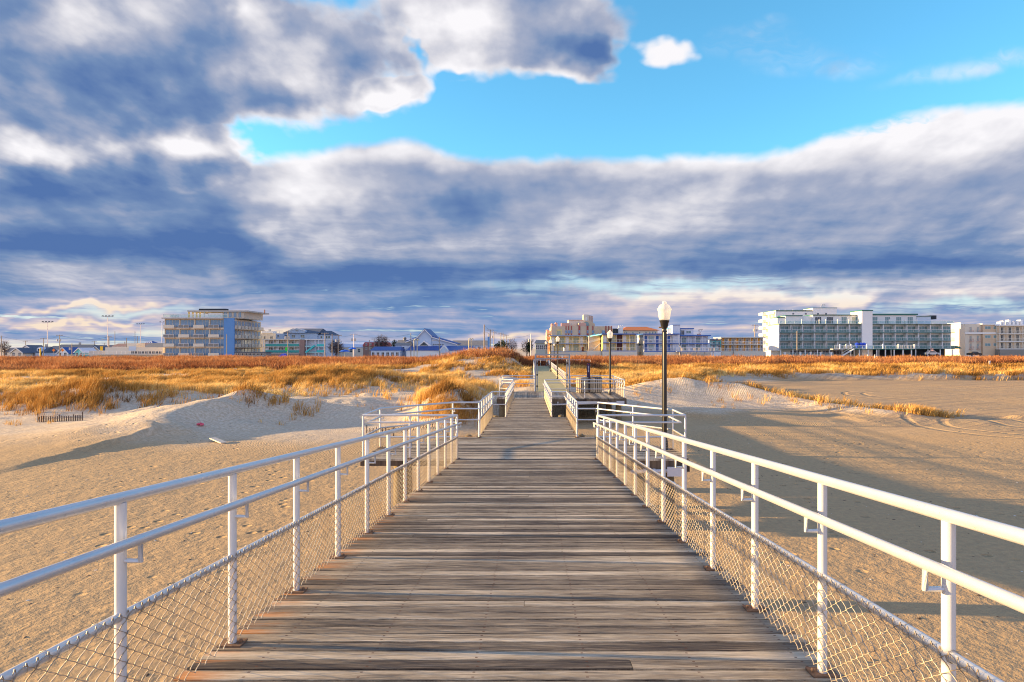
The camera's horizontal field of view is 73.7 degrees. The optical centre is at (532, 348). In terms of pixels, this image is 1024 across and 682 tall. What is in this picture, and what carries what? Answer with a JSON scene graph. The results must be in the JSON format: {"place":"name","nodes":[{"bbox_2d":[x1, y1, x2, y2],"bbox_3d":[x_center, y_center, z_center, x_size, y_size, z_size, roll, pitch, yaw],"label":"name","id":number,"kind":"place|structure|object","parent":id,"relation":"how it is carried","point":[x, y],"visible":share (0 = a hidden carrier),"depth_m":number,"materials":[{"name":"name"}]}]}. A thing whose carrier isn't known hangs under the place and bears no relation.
{"place":"outdoors","nodes":[
{"label":"outdoors","id":0,"kind":"place"},
{"bbox_2d":[21,345,42,348],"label":"house","id":1,"kind":"structure","parent":0,"point":[31,346],"depth_m":263.76,"materials":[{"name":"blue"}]},
{"bbox_2d":[0,349,1023,681],"bbox_3d":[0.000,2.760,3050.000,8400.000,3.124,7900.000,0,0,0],"label":"sand ground","id":2,"kind":"structure","parent":0,"point":[970,459],"depth_m":20.46,"materials":[{"name":"beige sand"}]},
{"bbox_2d":[0,339,10,354],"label":"tree","id":3,"kind":"object","parent":2,"relation":"on","point":[4,347],"visible":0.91,"depth_m":239.86,"materials":[{"name":"brown plant"}]},
{"bbox_2d":[9,348,34,356],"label":"house","id":4,"kind":"structure","parent":2,"relation":"on","point":[27,352],"depth_m":250.52,"materials":[{"name":"beige paint"}]},
{"bbox_2d":[33,344,57,356],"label":"house","id":5,"kind":"structure","parent":2,"relation":"on","point":[47,351],"depth_m":256.82,"materials":[{"name":"blue"}]},
{"bbox_2d":[37,412,82,421],"bbox_3d":[-27.150,3.999,39.245,2.547,0.703,0.032,0,0,-2],"label":"sand fence","id":6,"kind":"object","parent":2,"relation":"on","point":[77,417],"visible":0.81,"depth_m":39.24,"materials":[{"name":"brown wood"}]},
{"bbox_2d":[56,347,77,356],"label":"house","id":7,"kind":"structure","parent":2,"relation":"on","point":[66,352],"depth_m":250.24,"materials":[{"name":"blue paint"}]},
{"bbox_2d":[54,342,96,350],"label":"house","id":8,"kind":"structure","parent":2,"relation":"on","point":[79,345],"depth_m":293.04,"materials":[{"name":"grey"}]},
{"bbox_2d":[73,348,96,356],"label":"house","id":9,"kind":"structure","parent":2,"relation":"on","point":[78,351],"depth_m":248.31,"materials":[{"name":"teal"}]},
{"bbox_2d":[102,315,112,345],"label":"floodlight mast","id":10,"kind":"object","parent":2,"relation":"on","point":[107,326],"visible":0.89,"depth_m":274.86,"materials":[{"name":"white metal"}]},
{"bbox_2d":[112,343,125,346],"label":"house","id":11,"kind":"structure","parent":2,"relation":"on","point":[120,345],"depth_m":291.00,"materials":[{"name":"white paint"}]},
{"bbox_2d":[80,343,164,356],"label":"motel","id":12,"kind":"structure","parent":2,"relation":"on","point":[137,349],"depth_m":232.00,"materials":[{"name":"beige paint"}]},
{"bbox_2d":[145,343,164,346],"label":"house","id":13,"kind":"structure","parent":2,"relation":"on","point":[154,345],"depth_m":276.51,"materials":[{"name":"beige paint"}]},
{"bbox_2d":[161,309,268,356],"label":"hotel","id":14,"kind":"structure","parent":2,"relation":"on","point":[241,329],"depth_m":221.56,"materials":[{"name":"glass"}]},
{"bbox_2d":[166,320,178,326],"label":"window","id":15,"kind":"structure","parent":14,"relation":"in","point":[168,322],"depth_m":221.54,"materials":[{"name":"blue glass"}]},
{"bbox_2d":[166,330,178,336],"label":"window","id":16,"kind":"structure","parent":14,"relation":"in","point":[175,332],"depth_m":221.54,"materials":[{"name":"blue glass"}]},
{"bbox_2d":[166,339,178,345],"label":"window","id":17,"kind":"structure","parent":14,"relation":"in","point":[168,341],"depth_m":221.54,"materials":[{"name":"blue glass"}]},
{"bbox_2d":[166,348,178,354],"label":"window","id":18,"kind":"structure","parent":14,"relation":"in","point":[168,350],"depth_m":221.54,"materials":[{"name":"blue glass"}]},
{"bbox_2d":[181,320,193,326],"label":"window","id":19,"kind":"structure","parent":14,"relation":"in","point":[183,322],"depth_m":221.54,"materials":[{"name":"blue glass"}]},
{"bbox_2d":[181,330,193,336],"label":"window","id":20,"kind":"structure","parent":14,"relation":"in","point":[190,332],"depth_m":221.54,"materials":[{"name":"blue glass"}]},
{"bbox_2d":[181,339,193,345],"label":"window","id":21,"kind":"structure","parent":14,"relation":"in","point":[191,341],"depth_m":221.54,"materials":[{"name":"blue glass"}]},
{"bbox_2d":[181,348,193,354],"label":"window","id":22,"kind":"structure","parent":14,"relation":"in","point":[183,350],"depth_m":221.54,"materials":[{"name":"blue glass"}]},
{"bbox_2d":[196,320,208,326],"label":"window","id":23,"kind":"structure","parent":14,"relation":"in","point":[198,322],"depth_m":221.54,"materials":[{"name":"blue glass"}]},
{"bbox_2d":[196,330,208,336],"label":"window","id":24,"kind":"structure","parent":14,"relation":"in","point":[205,332],"depth_m":221.54,"materials":[{"name":"blue glass"}]},
{"bbox_2d":[196,339,208,345],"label":"window","id":25,"kind":"structure","parent":14,"relation":"in","point":[198,341],"depth_m":221.54,"materials":[{"name":"blue glass"}]},
{"bbox_2d":[196,348,208,354],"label":"window","id":26,"kind":"structure","parent":14,"relation":"in","point":[198,350],"depth_m":221.54,"materials":[{"name":"blue glass"}]},
{"bbox_2d":[211,320,223,326],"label":"window","id":27,"kind":"structure","parent":14,"relation":"in","point":[213,322],"depth_m":221.54,"materials":[{"name":"blue glass"}]},
{"bbox_2d":[211,330,223,336],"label":"window","id":28,"kind":"structure","parent":14,"relation":"in","point":[221,332],"depth_m":221.54,"materials":[{"name":"blue glass"}]},
{"bbox_2d":[211,339,223,345],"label":"window","id":29,"kind":"structure","parent":14,"relation":"in","point":[221,341],"depth_m":221.54,"materials":[{"name":"blue glass"}]},
{"bbox_2d":[211,348,223,354],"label":"window","id":30,"kind":"structure","parent":14,"relation":"in","point":[213,350],"depth_m":221.54,"materials":[{"name":"blue glass"}]},
{"bbox_2d":[209,437,226,443],"bbox_3d":[-14.307,4.190,31.050,1.091,0.170,0.280,0,0,40],"label":"plank","id":31,"kind":"object","parent":2,"relation":"on","point":[218,440],"visible":1,"depth_m":30.96,"materials":[{"name":"white wood"}]},
{"bbox_2d":[234,352,270,356],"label":"fence","id":32,"kind":"object","parent":2,"relation":"on","point":[255,354],"visible":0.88,"depth_m":213.97,"materials":[{"name":"grey metal"}]},
{"bbox_2d":[261,329,279,351],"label":"apartment building","id":33,"kind":"structure","parent":2,"relation":"on","point":[269,334],"depth_m":262.00,"materials":[{"name":"beige paint"}]},
{"bbox_2d":[262,339,305,356],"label":"motel","id":34,"kind":"structure","parent":2,"relation":"on","point":[275,347],"depth_m":225.94,"materials":[{"name":"beige paint"}]},
{"bbox_2d":[276,328,339,356],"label":"condominium","id":35,"kind":"structure","parent":2,"relation":"on","point":[296,333],"depth_m":246.00,"materials":[{"name":"grey"}]},
{"bbox_2d":[305,339,331,357],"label":"motel stair block","id":36,"kind":"structure","parent":2,"relation":"on","point":[314,347],"depth_m":228.00,"materials":[{"name":"white"}]},
{"bbox_2d":[328,340,345,357],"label":"tree","id":37,"kind":"object","parent":2,"relation":"on","point":[335,350],"visible":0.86,"depth_m":221.57,"materials":[{"name":"brown plant"}]},
{"bbox_2d":[339,342,364,356],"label":"house","id":38,"kind":"structure","parent":2,"relation":"on","point":[358,350],"depth_m":255.00,"materials":[{"name":"beige paint"}]},
{"bbox_2d":[363,342,391,355],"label":"building","id":39,"kind":"structure","parent":2,"relation":"on","point":[365,348],"depth_m":255.00,"materials":[{"name":"brown stone"}]},
{"bbox_2d":[372,334,389,346],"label":"tree","id":40,"kind":"object","parent":2,"relation":"on","point":[381,344],"visible":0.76,"depth_m":249.47,"materials":[{"name":"grey plant"}]},
{"bbox_2d":[2,381,771,425],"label":"grass sprigs","id":41,"kind":"object","parent":2,"relation":"on","point":[49,422],"depth_m":43.12,"materials":[{"name":"plant"}]},
{"bbox_2d":[370,347,404,356],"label":"house","id":42,"kind":"structure","parent":2,"relation":"on","point":[390,351],"depth_m":230.00,"materials":[{"name":"blue"}]},
{"bbox_2d":[366,419,432,432],"bbox_3d":[-6.799,4.043,34.997,3.346,0.726,0.036,0,0,-14],"label":"sand fence","id":43,"kind":"object","parent":2,"relation":"on","point":[392,428],"visible":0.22,"depth_m":34.82,"materials":[{"name":"brown wood"}]},
{"bbox_2d":[395,337,412,356],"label":"house","id":44,"kind":"structure","parent":2,"relation":"on","point":[403,344],"depth_m":238.25,"materials":[{"name":"grey"}]},
{"bbox_2d":[405,328,475,356],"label":"hall","id":45,"kind":"structure","parent":2,"relation":"on","point":[427,346],"depth_m":237.09,"materials":[{"name":"blue"}]},
{"bbox_2d":[453,340,487,349],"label":"house","id":46,"kind":"structure","parent":2,"relation":"on","point":[477,344],"depth_m":263.04,"materials":[{"name":"grey"}]},
{"bbox_2d":[0,360,966,425],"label":"beach grass","id":47,"kind":"structure","parent":2,"relation":"on","point":[51,386],"depth_m":50.57,"materials":[{"name":"plant"}]},
{"bbox_2d":[498,340,507,349],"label":"tree","id":48,"kind":"object","parent":2,"relation":"on","point":[502,343],"visible":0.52,"depth_m":279.31,"materials":[{"name":"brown plant"}]},
{"bbox_2d":[171,366,850,681],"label":"boardwalk","id":49,"kind":"structure","parent":2,"relation":"on","point":[528,538],"depth_m":5.18,"materials":[{"name":"brown wood"}]},
{"bbox_2d":[0,414,461,681],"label":"railing","id":50,"kind":"object","parent":49,"relation":"on","point":[120,546],"visible":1,"depth_m":3.87,"materials":[{"name":"metal"}]},
{"bbox_2d":[362,402,480,458],"bbox_3d":[-2.837,2.125,18.409,2.625,1.070,4.077,0,0,0],"label":"railing","id":51,"kind":"object","parent":49,"relation":"on","point":[409,414],"visible":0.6,"depth_m":17.30,"materials":[{"name":"metal"}]},
{"bbox_2d":[478,391,505,436],"bbox_3d":[-1.387,2.210,24.238,0.688,1.240,7.708,0,0,0],"label":"railing","id":52,"kind":"object","parent":49,"relation":"on","point":[486,416],"visible":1,"depth_m":24.20,"materials":[{"name":"metal"}]},
{"bbox_2d":[506,380,514,415],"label":"railing","id":53,"kind":"object","parent":49,"relation":"on","point":[509,394],"visible":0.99,"depth_m":31.89,"materials":[{"name":"metal"}]},
{"bbox_2d":[499,375,534,395],"bbox_3d":[-0.917,2.295,41.452,2.186,1.070,5.877,0,0,0],"label":"railing","id":54,"kind":"object","parent":49,"relation":"on","point":[501,388],"visible":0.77,"depth_m":44.21,"materials":[{"name":"metal"}]},
{"bbox_2d":[543,379,551,414],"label":"railing","id":55,"kind":"object","parent":49,"relation":"on","point":[547,393],"visible":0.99,"depth_m":32.36,"materials":[{"name":"metal"}]},
{"bbox_2d":[549,339,551,371],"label":"lamp post","id":56,"kind":"object","parent":49,"relation":"on","point":[550,341],"visible":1,"depth_m":82.94,"materials":[{"name":"black metal"}]},
{"bbox_2d":[535,354,569,391],"bbox_3d":[1.295,1.590,44.900,2.310,2.480,0.900,0,0,0],"label":"gate frame","id":57,"kind":"object","parent":49,"relation":"on","point":[553,358],"visible":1,"depth_m":44.47,"materials":[{"name":"grey paint"}]},
{"bbox_2d":[556,336,559,378],"bbox_3d":[2.320,0.858,63.000,0.384,3.945,0.384,0,0,0],"label":"lamp post","id":58,"kind":"object","parent":49,"relation":"on","point":[557,339],"visible":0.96,"depth_m":62.94,"materials":[{"name":"black metal"}]},
{"bbox_2d":[548,360,568,390],"bbox_3d":[2.358,2.295,75.550,0.139,1.070,61.949,0,0,0],"label":"railing","id":59,"kind":"object","parent":49,"relation":"on","point":[561,375],"visible":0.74,"depth_m":60.55,"materials":[{"name":"metal"}]},
{"bbox_2d":[551,391,579,436],"bbox_3d":[1.097,2.210,24.238,0.748,1.240,7.707,0,0,0],"label":"railing","id":60,"kind":"object","parent":49,"relation":"on","point":[570,404],"visible":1,"depth_m":24.21,"materials":[{"name":"metal"}]},
{"bbox_2d":[576,377,587,392],"bbox_3d":[3.160,2.325,43.350,0.800,1.010,0.800,0,0,0],"label":"litter bin","id":61,"kind":"object","parent":49,"relation":"on","point":[580,385],"visible":0.94,"depth_m":43.04,"materials":[{"name":"beige wood"}]},
{"bbox_2d":[545,379,624,397],"bbox_3d":[2.950,2.295,38.601,4.610,1.070,0.181,0,0,0],"label":"railing","id":62,"kind":"object","parent":49,"relation":"on","point":[594,390],"visible":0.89,"depth_m":38.56,"materials":[{"name":"metal"}]},
{"bbox_2d":[587,363,589,391],"bbox_3d":[3.600,1.890,43.886,0.200,1.880,0.068,0,0,0],"label":"sign post","id":63,"kind":"object","parent":49,"relation":"on","point":[588,370],"visible":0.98,"depth_m":43.86,"materials":[{"name":"blue plastic"}]},
{"bbox_2d":[590,377,601,392],"bbox_3d":[4.020,2.325,43.300,0.800,1.010,0.800,0,0,0],"label":"litter bin","id":64,"kind":"object","parent":49,"relation":"on","point":[596,385],"visible":0.98,"depth_m":42.97,"materials":[{"name":"beige wood"}]},
{"bbox_2d":[570,375,623,396],"bbox_3d":[3.852,2.295,41.553,2.916,1.070,5.716,0,0,0],"label":"railing","id":65,"kind":"object","parent":49,"relation":"on","point":[617,388],"visible":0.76,"depth_m":43.87,"materials":[{"name":"metal"}]},
{"bbox_2d":[607,330,612,394],"bbox_3d":[4.720,0.858,41.600,0.384,3.945,0.384,0,0,0],"label":"lamp post","id":66,"kind":"object","parent":49,"relation":"on","point":[609,334],"visible":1,"depth_m":41.54,"materials":[{"name":"black metal"}]},
{"bbox_2d":[575,402,687,458],"bbox_3d":[2.507,2.125,18.408,2.485,1.070,4.075,0,0,0],"label":"railing","id":67,"kind":"object","parent":49,"relation":"on","point":[633,414],"visible":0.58,"depth_m":17.88,"materials":[{"name":"metal"}]},
{"bbox_2d":[657,301,671,449],"bbox_3d":[3.470,0.728,17.960,0.384,3.945,0.384,0,0,0],"label":"lamp post","id":68,"kind":"object","parent":49,"relation":"on","point":[664,309],"visible":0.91,"depth_m":17.90,"materials":[{"name":"black metal"}]},
{"bbox_2d":[593,414,1023,681],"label":"railing","id":69,"kind":"object","parent":49,"relation":"on","point":[948,573],"visible":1,"depth_m":3.65,"materials":[{"name":"metal"}]},
{"bbox_2d":[506,338,516,351],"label":"tree","id":70,"kind":"object","parent":2,"relation":"on","point":[512,347],"visible":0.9,"depth_m":279.55,"materials":[{"name":"grey plant"}]},
{"bbox_2d":[0,345,1023,370],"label":"dune brush","id":71,"kind":"object","parent":2,"relation":"on","point":[122,362],"visible":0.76,"depth_m":114.50,"materials":[{"name":"brown plant"}]},
{"bbox_2d":[5,352,1023,380],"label":"beach grass","id":72,"kind":"structure","parent":2,"relation":"on","point":[877,368],"depth_m":95.56,"materials":[{"name":"plant"}]},
{"bbox_2d":[7,408,1022,680],"bbox_3d":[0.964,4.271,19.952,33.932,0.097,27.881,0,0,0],"label":"beach litter","id":73,"kind":"object","parent":2,"relation":"on","point":[148,674],"visible":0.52,"depth_m":15.03,"materials":[{"name":"red plastic"}]},
{"bbox_2d":[520,339,528,355],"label":"tree","id":74,"kind":"object","parent":2,"relation":"on","point":[526,344],"visible":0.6,"depth_m":249.81,"materials":[{"name":"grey plant"}]},
{"bbox_2d":[526,340,532,355],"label":"tree","id":75,"kind":"object","parent":2,"relation":"on","point":[528,346],"visible":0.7,"depth_m":244.67,"materials":[{"name":"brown plant"}]},
{"bbox_2d":[535,340,547,355],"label":"house","id":76,"kind":"structure","parent":2,"relation":"on","point":[540,347],"depth_m":196.00,"materials":[{"name":"grey"}]},
{"bbox_2d":[549,335,587,356],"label":"motel","id":77,"kind":"structure","parent":2,"relation":"on","point":[573,344],"depth_m":207.05,"materials":[{"name":"yellow paint"}]},
{"bbox_2d":[546,315,611,355],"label":"hotel","id":78,"kind":"structure","parent":2,"relation":"on","point":[585,325],"depth_m":214.00,"materials":[{"name":"beige paint"}]},
{"bbox_2d":[586,333,601,356],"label":"motel stair block","id":79,"kind":"structure","parent":2,"relation":"on","point":[593,345],"depth_m":205.00,"materials":[{"name":"beige paint"}]},
{"bbox_2d":[600,333,637,356],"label":"motel","id":80,"kind":"structure","parent":2,"relation":"on","point":[623,344],"depth_m":200.44,"materials":[{"name":"yellow paint"}]},
{"bbox_2d":[612,325,622,332],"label":"rooftop utility block","id":81,"kind":"structure","parent":80,"relation":"on","point":[619,330],"depth_m":238.00,"materials":[{"name":"beige paint"}]},
{"bbox_2d":[623,327,658,350],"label":"apartment building","id":82,"kind":"structure","parent":2,"relation":"on","point":[640,330],"depth_m":240.00,"materials":[{"name":"orange paint"}]},
{"bbox_2d":[637,333,679,356],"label":"motel","id":83,"kind":"structure","parent":2,"relation":"on","point":[649,344],"depth_m":200.44,"materials":[{"name":"white paint"}]},
{"bbox_2d":[667,325,679,350],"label":"stair tower","id":84,"kind":"structure","parent":2,"relation":"on","point":[673,328],"depth_m":200.00,"materials":[{"name":"white"}]},
{"bbox_2d":[680,328,710,356],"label":"motel","id":85,"kind":"structure","parent":2,"relation":"on","point":[689,339],"depth_m":202.00,"materials":[{"name":"blue"}]},
{"bbox_2d":[708,338,721,355],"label":"motel","id":86,"kind":"structure","parent":2,"relation":"on","point":[714,343],"depth_m":224.05,"materials":[{"name":"white"}]},
{"bbox_2d":[713,337,765,356],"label":"motel","id":87,"kind":"structure","parent":2,"relation":"on","point":[747,346],"depth_m":227.44,"materials":[{"name":"beige paint"}]},
{"bbox_2d":[759,308,836,356],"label":"hotel tower","id":88,"kind":"structure","parent":2,"relation":"on","point":[766,319],"depth_m":262.00,"materials":[{"name":"white paint"}]},
{"bbox_2d":[768,310,954,356],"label":"hotel","id":89,"kind":"structure","parent":2,"relation":"on","point":[884,335],"depth_m":238.97,"materials":[{"name":"white paint"}]},
{"bbox_2d":[781,335,787,340],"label":"window","id":90,"kind":"structure","parent":89,"relation":"in","point":[783,337],"depth_m":238.96,"materials":[{"name":"teal glass"}]},
{"bbox_2d":[792,335,799,340],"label":"window","id":91,"kind":"structure","parent":89,"relation":"in","point":[794,337],"depth_m":238.96,"materials":[{"name":"teal glass"}]},
{"bbox_2d":[804,335,811,340],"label":"window","id":92,"kind":"structure","parent":89,"relation":"in","point":[806,337],"depth_m":238.96,"materials":[{"name":"teal glass"}]},
{"bbox_2d":[816,335,822,340],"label":"window","id":93,"kind":"structure","parent":89,"relation":"in","point":[818,337],"depth_m":238.96,"materials":[{"name":"teal glass"}]},
{"bbox_2d":[827,335,834,340],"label":"window","id":94,"kind":"structure","parent":89,"relation":"in","point":[829,337],"depth_m":238.96,"materials":[{"name":"teal glass"}]},
{"bbox_2d":[839,335,845,340],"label":"window","id":95,"kind":"structure","parent":89,"relation":"in","point":[841,337],"depth_m":238.96,"materials":[{"name":"teal glass"}]},
{"bbox_2d":[850,335,857,340],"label":"window","id":96,"kind":"structure","parent":89,"relation":"in","point":[852,337],"depth_m":238.96,"materials":[{"name":"teal glass"}]},
{"bbox_2d":[873,335,879,340],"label":"window","id":97,"kind":"structure","parent":89,"relation":"in","point":[875,337],"depth_m":238.96,"materials":[{"name":"teal glass"}]},
{"bbox_2d":[884,335,891,340],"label":"window","id":98,"kind":"structure","parent":89,"relation":"in","point":[886,337],"depth_m":238.96,"materials":[{"name":"teal glass"}]},
{"bbox_2d":[907,326,914,331],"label":"window","id":99,"kind":"structure","parent":89,"relation":"in","point":[908,327],"depth_m":238.96,"materials":[{"name":"grey glass"}]},
{"bbox_2d":[907,335,914,340],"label":"window","id":100,"kind":"structure","parent":89,"relation":"in","point":[909,337],"depth_m":238.96,"materials":[{"name":"teal glass"}]},
{"bbox_2d":[919,326,926,331],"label":"window","id":101,"kind":"structure","parent":89,"relation":"in","point":[920,327],"depth_m":238.96,"materials":[{"name":"glass"}]},
{"bbox_2d":[919,335,926,340],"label":"window","id":102,"kind":"structure","parent":89,"relation":"in","point":[921,337],"depth_m":238.96,"materials":[{"name":"teal glass"}]},
{"bbox_2d":[931,335,938,340],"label":"window","id":103,"kind":"structure","parent":89,"relation":"in","point":[934,337],"depth_m":238.96,"materials":[{"name":"teal glass"}]},
{"bbox_2d":[945,323,999,356],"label":"apartment building","id":104,"kind":"structure","parent":2,"relation":"on","point":[978,338],"depth_m":244.00,"materials":[{"name":"beige paint"}]},
{"bbox_2d":[966,351,981,355],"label":"parked car","id":105,"kind":"object","parent":2,"relation":"on","point":[972,353],"visible":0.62,"depth_m":235.15,"materials":[{"name":"black paint"}]},
{"bbox_2d":[995,320,1023,355],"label":"apartment building","id":106,"kind":"structure","parent":2,"relation":"on","point":[1009,337],"depth_m":242.44,"materials":[{"name":"beige paint"}]},
{"bbox_2d":[0,0,1023,348],"label":"sky","id":107,"kind":"structure","parent":0,"point":[452,169],"materials":[{"name":"blue"}]},
{"bbox_2d":[675,344,721,355],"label":"terrace deck","id":108,"kind":"structure","parent":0,"point":[698,350],"depth_m":196.01,"materials":[{"name":"white metal"}]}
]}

